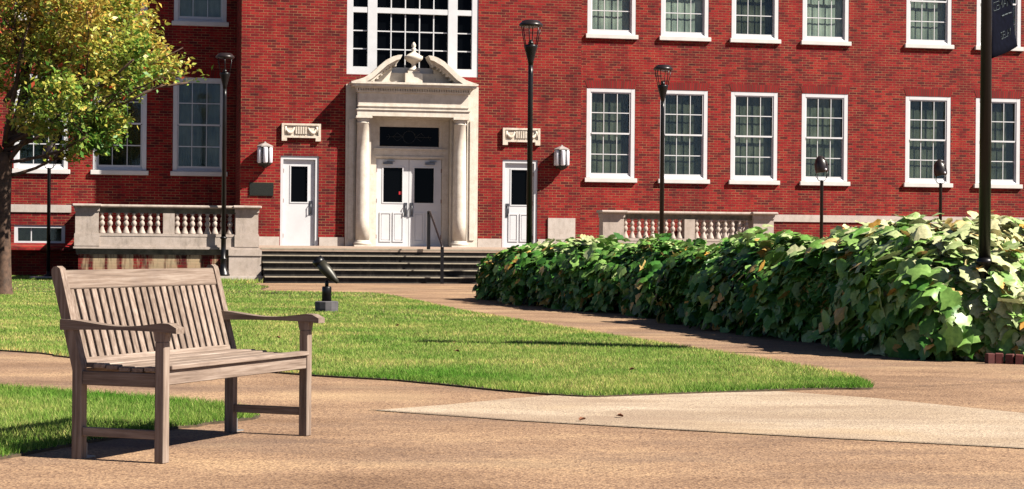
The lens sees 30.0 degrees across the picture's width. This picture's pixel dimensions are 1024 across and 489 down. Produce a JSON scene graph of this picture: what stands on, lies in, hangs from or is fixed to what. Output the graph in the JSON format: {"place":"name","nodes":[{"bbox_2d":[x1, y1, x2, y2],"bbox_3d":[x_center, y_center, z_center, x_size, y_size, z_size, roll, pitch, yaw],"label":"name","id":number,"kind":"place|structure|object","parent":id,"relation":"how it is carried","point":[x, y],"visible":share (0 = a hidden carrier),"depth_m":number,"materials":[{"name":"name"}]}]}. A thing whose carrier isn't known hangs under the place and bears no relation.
{"place":"outdoors","nodes":[
{"label":"outdoors","id":0,"kind":"place"},
{"bbox_2d":[0,275,874,396],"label":"lawn","id":1,"kind":"structure","parent":0,"point":[521,391],"depth_m":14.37,"materials":[{"name":"plant"}]},
{"bbox_2d":[0,0,213,294],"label":"tree","id":2,"kind":"object","parent":1,"relation":"on","point":[89,124],"visible":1,"depth_m":33.80,"materials":[{"name":"green plant"}]},
{"bbox_2d":[216,53,234,275],"bbox_3d":[-6.617,-1.839,43.863,0.436,5.120,0.433,1,0,-37],"label":"street lamp","id":3,"kind":"object","parent":1,"relation":"on","point":[224,76],"visible":0.93,"depth_m":43.82,"materials":[{"name":"black metal"}]},
{"bbox_2d":[221,276,262,283],"bbox_3d":[-6.620,0.799,43.067,1.997,0.150,1.386,0,0,-10],"label":"grass tuft","id":4,"kind":"object","parent":1,"relation":"on","point":[232,280],"visible":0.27,"depth_m":42.88,"materials":[{"name":"green plant"}]},
{"bbox_2d":[313,255,338,311],"bbox_3d":[-2.652,0.574,27.212,0.325,0.836,0.358,1,0,-45],"label":"ground spotlight","id":5,"kind":"object","parent":1,"relation":"on","point":[323,266],"visible":0.97,"depth_m":27.14,"materials":[{"name":"black metal"}]},
{"bbox_2d":[0,282,1023,488],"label":"path","id":6,"kind":"structure","parent":0,"point":[354,440],"depth_m":9.37,"materials":[{"name":"brown concrete"}]},
{"bbox_2d":[30,276,51,278],"bbox_3d":[-11.182,0.818,45.999,0.840,0.100,0.600,0,0,-11],"label":"lamp pad","id":7,"kind":"object","parent":6,"relation":"on","point":[39,277],"visible":0.24,"depth_m":45.69,"materials":[{"name":"concrete"}]},
{"bbox_2d":[42,142,56,275],"bbox_3d":[-11.154,-0.855,45.997,0.366,3.246,0.360,0,0,0],"label":"shielded lamp","id":8,"kind":"object","parent":7,"relation":"on","point":[48,148],"visible":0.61,"depth_m":45.96,"materials":[{"name":"black metal"}]},
{"bbox_2d":[0,380,259,459],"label":"lawn patch","id":9,"kind":"object","parent":6,"relation":"on","point":[58,446],"visible":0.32,"depth_m":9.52,"materials":[{"name":"plant"}]},
{"bbox_2d":[51,264,324,463],"bbox_3d":[-1.516,0.537,9.221,0.664,0.869,1.499,0,0,21],"label":"garden bench","id":10,"kind":"object","parent":6,"relation":"on","point":[160,331],"visible":1,"depth_m":9.03,"materials":[{"name":"brown wood"}]},
{"bbox_2d":[78,245,518,281],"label":"terrace","id":11,"kind":"structure","parent":6,"relation":"on","point":[107,261],"depth_m":43.96,"materials":[{"name":"stone"}]},
{"bbox_2d":[72,203,261,254],"bbox_3d":[-8.468,-0.337,46.583,4.270,1.157,6.040,0,0,-11],"label":"balustrade","id":12,"kind":"object","parent":11,"relation":"on","point":[90,237],"visible":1,"depth_m":43.79,"materials":[{"name":"stone"}]},
{"bbox_2d":[220,250,262,282],"bbox_3d":[-6.672,0.581,44.238,1.720,0.930,1.050,0,0,-11],"label":"stone cheek","id":13,"kind":"object","parent":11,"relation":"on","point":[242,264],"visible":0.62,"depth_m":44.02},
{"bbox_2d":[596,210,777,247],"bbox_3d":[3.721,-0.231,49.040,4.440,1.157,6.040,0,0,-11],"label":"balustrade","id":14,"kind":"object","parent":11,"relation":"on","point":[716,227],"visible":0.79,"depth_m":46.28,"materials":[{"name":"stone"}]},
{"bbox_2d":[261,248,500,283],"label":"stone steps","id":15,"kind":"structure","parent":6,"relation":"on","point":[370,267],"depth_m":44.58,"materials":[{"name":"grey stone"}]},
{"bbox_2d":[427,211,443,283],"bbox_3d":[-1.797,0.066,44.712,0.082,1.743,1.495,1,0,-15],"label":"handrail","id":16,"kind":"object","parent":6,"relation":"on","point":[429,216],"visible":0.94,"depth_m":44.38,"materials":[{"name":"black metal"}]},
{"bbox_2d":[0,0,1023,275],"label":"brick building","id":17,"kind":"structure","parent":6,"relation":"on","point":[384,122],"depth_m":49.77,"materials":[{"name":"brick"}]},
{"bbox_2d":[14,225,64,242],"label":"basement window","id":18,"kind":"structure","parent":17,"relation":"in","point":[22,233],"depth_m":49.13,"materials":[{"name":"white paint"}]},
{"bbox_2d":[12,66,69,173],"bbox_3d":[-12.090,-3.201,49.025,1.480,2.765,0.257,0,0,-11],"label":"window","id":19,"kind":"structure","parent":17,"relation":"in","point":[29,150],"depth_m":49.07,"materials":[{"name":"white paint"}]},
{"bbox_2d":[90,72,147,174],"bbox_3d":[-10.154,-3.184,49.416,1.480,2.765,0.257,0,0,-11],"label":"window","id":20,"kind":"structure","parent":17,"relation":"in","point":[132,156],"depth_m":49.50,"materials":[{"name":"white paint"}]},
{"bbox_2d":[107,0,148,23],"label":"window","id":21,"kind":"structure","parent":17,"relation":"in","point":[146,8],"depth_m":49.50,"materials":[{"name":"white paint"}]},
{"bbox_2d":[170,70,227,176],"bbox_3d":[-8.163,-3.167,49.817,1.480,2.765,0.257,0,0,-11],"label":"window","id":22,"kind":"structure","parent":17,"relation":"in","point":[197,106],"depth_m":49.89,"materials":[{"name":"grey glass"}]},
{"bbox_2d":[172,0,228,26],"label":"window","id":23,"kind":"structure","parent":17,"relation":"in","point":[211,13],"depth_m":49.88,"materials":[{"name":"white paint"}]},
{"bbox_2d":[249,182,273,195],"bbox_3d":[-6.274,-1.384,47.789,0.600,0.330,0.038,0,0,-11],"label":"bronze plaque","id":24,"kind":"object","parent":17,"relation":"attached to","point":[261,189],"visible":1,"depth_m":47.77,"materials":[{"name":"grey metal"}]},
{"bbox_2d":[257,142,272,167],"bbox_3d":[-6.167,-2.238,47.619,0.410,0.660,0.413,0,0,-11],"label":"wall lantern","id":25,"kind":"object","parent":17,"relation":"attached to","point":[264,154],"depth_m":47.48,"materials":[{"name":"white glass"}]},
{"bbox_2d":[283,159,314,245],"bbox_3d":[-5.374,-1.054,48.078,0.809,2.165,0.131,0,0,-11],"label":"door","id":26,"kind":"structure","parent":17,"relation":"in","point":[298,175],"depth_m":48.11,"materials":[{"name":"paint"}]},
{"bbox_2d":[376,159,408,246],"bbox_3d":[-3.058,-1.066,48.765,0.849,2.230,0.160,0,0,-11],"label":"door","id":27,"kind":"structure","parent":17,"relation":"in","point":[392,175],"depth_m":48.81,"materials":[{"name":"paint"}]},
{"bbox_2d":[347,0,478,76],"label":"stair window","id":28,"kind":"structure","parent":17,"relation":"in","point":[378,31],"depth_m":48.69,"materials":[{"name":"white paint"}]},
{"bbox_2d":[408,160,441,246],"bbox_3d":[-2.223,-1.059,48.932,0.849,2.230,0.160,0,0,-11],"label":"door","id":29,"kind":"structure","parent":17,"relation":"in","point":[424,175],"depth_m":48.96,"materials":[{"name":"paint"}]},
{"bbox_2d":[504,163,533,246],"bbox_3d":[0.188,-1.005,49.199,0.769,2.165,0.131,0,0,-11],"label":"door","id":30,"kind":"structure","parent":17,"relation":"in","point":[515,174],"depth_m":49.22,"materials":[{"name":"paint"}]},
{"bbox_2d":[554,145,569,170],"bbox_3d":[1.279,-2.233,49.120,0.410,0.660,0.413,0,0,-11],"label":"wall lantern","id":31,"kind":"object","parent":17,"relation":"attached to","point":[561,157],"depth_m":48.99,"materials":[{"name":"white glass"}]},
{"bbox_2d":[584,80,636,182],"bbox_3d":[2.682,-3.072,52.004,1.480,2.765,0.257,0,0,-11],"label":"window","id":32,"kind":"structure","parent":17,"relation":"in","point":[610,123],"depth_m":52.08,"materials":[{"name":"white paint"}]},
{"bbox_2d":[585,0,637,39],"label":"window","id":33,"kind":"structure","parent":17,"relation":"in","point":[606,19],"depth_m":52.08,"materials":[{"name":"white paint"}]},
{"bbox_2d":[658,82,709,183],"bbox_3d":[4.707,-3.055,52.412,1.480,2.765,0.257,0,0,-11],"label":"window","id":34,"kind":"structure","parent":17,"relation":"in","point":[686,110],"depth_m":52.50,"materials":[{"name":"white paint"}]},
{"bbox_2d":[659,0,710,41],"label":"window","id":35,"kind":"structure","parent":17,"relation":"in","point":[681,20],"depth_m":52.49,"materials":[{"name":"white paint"}]},
{"bbox_2d":[728,84,779,184],"bbox_3d":[6.688,-3.038,52.811,1.480,2.765,0.257,0,0,-11],"label":"window","id":36,"kind":"structure","parent":17,"relation":"in","point":[754,110],"depth_m":52.89,"materials":[{"name":"white paint"}]},
{"bbox_2d":[729,0,780,43],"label":"window","id":37,"kind":"structure","parent":17,"relation":"in","point":[753,21],"depth_m":52.89,"materials":[{"name":"white paint"}]},
{"bbox_2d":[799,86,849,185],"bbox_3d":[8.710,-3.020,53.220,1.480,2.765,0.257,0,0,-11],"label":"window","id":38,"kind":"structure","parent":17,"relation":"in","point":[824,111],"depth_m":53.29,"materials":[{"name":"white paint"}]},
{"bbox_2d":[800,0,851,45],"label":"window","id":39,"kind":"structure","parent":17,"relation":"in","point":[825,22],"depth_m":53.31,"materials":[{"name":"white paint"}]},
{"bbox_2d":[903,89,952,187],"bbox_3d":[11.716,-2.994,53.824,1.480,2.765,0.257,0,0,-11],"label":"window","id":40,"kind":"structure","parent":17,"relation":"in","point":[927,119],"depth_m":53.91,"materials":[{"name":"white paint"}]},
{"bbox_2d":[904,0,953,48],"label":"window","id":41,"kind":"structure","parent":17,"relation":"in","point":[928,22],"depth_m":53.91,"materials":[{"name":"white paint"}]},
{"bbox_2d":[973,90,1022,188],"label":"window","id":42,"kind":"structure","parent":17,"relation":"in","point":[1005,117],"depth_m":54.34,"materials":[{"name":"white paint"}]},
{"bbox_2d":[975,0,1023,50],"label":"window","id":43,"kind":"structure","parent":17,"relation":"in","point":[1016,3],"depth_m":54.32,"materials":[{"name":"white paint"}]},
{"bbox_2d":[519,19,542,243],"bbox_3d":[0.323,-1.534,34.601,0.436,5.070,0.433,1,0,-19],"label":"street lamp","id":44,"kind":"object","parent":6,"relation":"on","point":[530,47],"visible":0.69,"depth_m":34.56,"materials":[{"name":"black metal"}]},
{"bbox_2d":[472,232,727,318],"bbox_3d":[1.943,0.456,30.351,3.797,1.334,11.978,1,0,-24],"label":"hedge","id":45,"kind":"object","parent":6,"relation":"on","point":[584,272],"visible":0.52,"depth_m":28.87,"materials":[{"name":"green plant"}]},
{"bbox_2d":[653,65,672,240],"bbox_3d":[3.358,-1.519,42.701,0.436,5.000,0.433,0,0,-9],"label":"street lamp","id":46,"kind":"object","parent":6,"relation":"on","point":[662,88],"visible":0.63,"depth_m":42.66,"materials":[{"name":"black metal"}]},
{"bbox_2d":[378,391,1023,447],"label":"concrete slab","id":47,"kind":"structure","parent":6,"relation":"on","point":[810,415],"depth_m":11.11,"materials":[{"name":"beige concrete"}]},
{"bbox_2d":[373,409,1023,447],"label":"path joint","id":48,"kind":"object","parent":47,"relation":"on","point":[704,430],"visible":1,"depth_m":10.14,"materials":[{"name":"brown concrete"}]},
{"bbox_2d":[814,156,828,238],"bbox_3d":[7.902,-0.640,48.797,0.366,3.266,0.360,0,0,0],"label":"shielded lamp","id":49,"kind":"object","parent":6,"relation":"on","point":[820,164],"visible":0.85,"depth_m":48.76,"materials":[{"name":"black metal"}]},
{"bbox_2d":[650,210,1023,363],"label":"hedge","id":50,"kind":"object","parent":6,"relation":"on","point":[910,286],"visible":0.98,"depth_m":18.16,"materials":[{"name":"green plant"}]},
{"bbox_2d":[933,160,946,228],"bbox_3d":[11.548,-0.632,51.497,0.366,3.316,0.360,0,0,0],"label":"shielded lamp","id":51,"kind":"object","parent":6,"relation":"on","point":[939,168],"visible":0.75,"depth_m":51.44,"materials":[{"name":"black metal"}]},
{"bbox_2d":[975,0,992,289],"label":"banner post","id":52,"kind":"object","parent":6,"relation":"on","point":[984,258],"visible":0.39,"depth_m":16.96,"materials":[{"name":"black metal"}]},
{"bbox_2d":[992,0,1017,57],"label":"banner","id":53,"kind":"object","parent":52,"relation":"hanging from","point":[1004,41],"visible":1,"depth_m":17.21,"materials":[{"name":"blue fabric"}]},
{"bbox_2d":[985,353,1022,364],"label":"brick edging","id":54,"kind":"object","parent":6,"relation":"on","point":[993,358],"visible":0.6,"depth_m":16.37,"materials":[{"name":"red brick"}]}
]}

